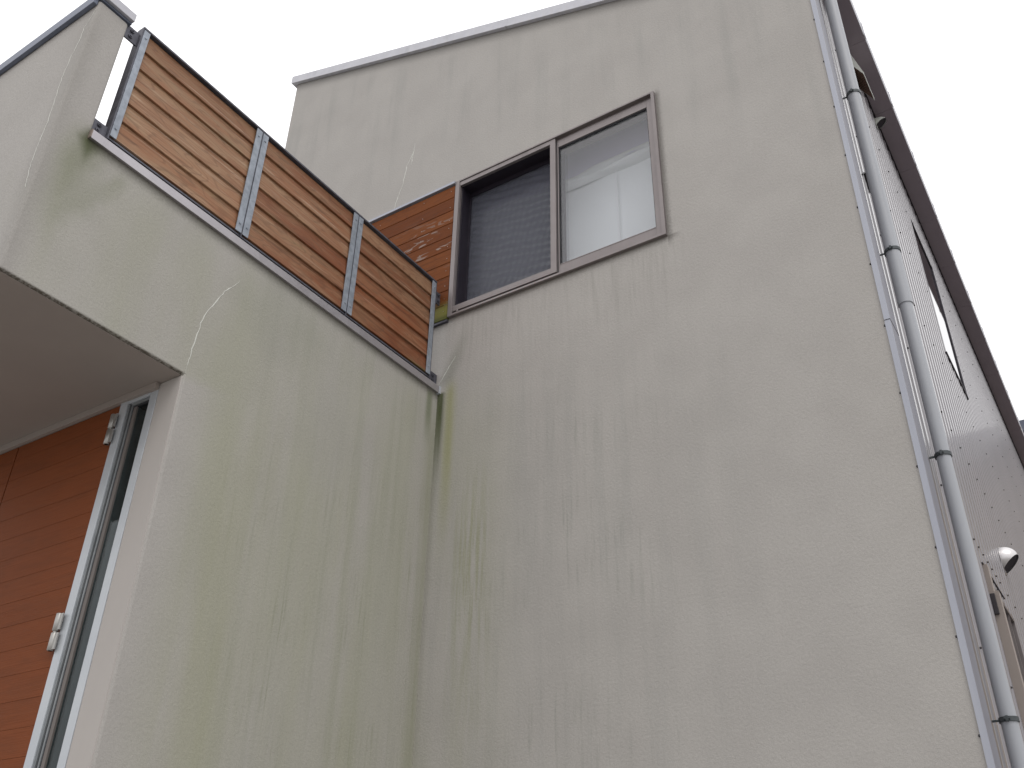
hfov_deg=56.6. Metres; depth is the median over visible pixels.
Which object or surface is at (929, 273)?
window
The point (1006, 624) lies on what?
window
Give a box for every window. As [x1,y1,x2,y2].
[447,91,667,318]
[911,220,968,399]
[982,562,1023,726]
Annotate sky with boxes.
[0,0,1023,420]
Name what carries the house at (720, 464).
on the ground
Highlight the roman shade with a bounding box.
[469,119,655,296]
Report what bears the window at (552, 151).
in the house at (720, 464)
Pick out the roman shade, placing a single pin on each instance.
(609, 194)
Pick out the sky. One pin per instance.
(952, 71)
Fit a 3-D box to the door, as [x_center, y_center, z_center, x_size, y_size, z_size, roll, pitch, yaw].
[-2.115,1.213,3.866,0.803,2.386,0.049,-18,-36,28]
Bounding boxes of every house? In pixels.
[0,0,1023,767]
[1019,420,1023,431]

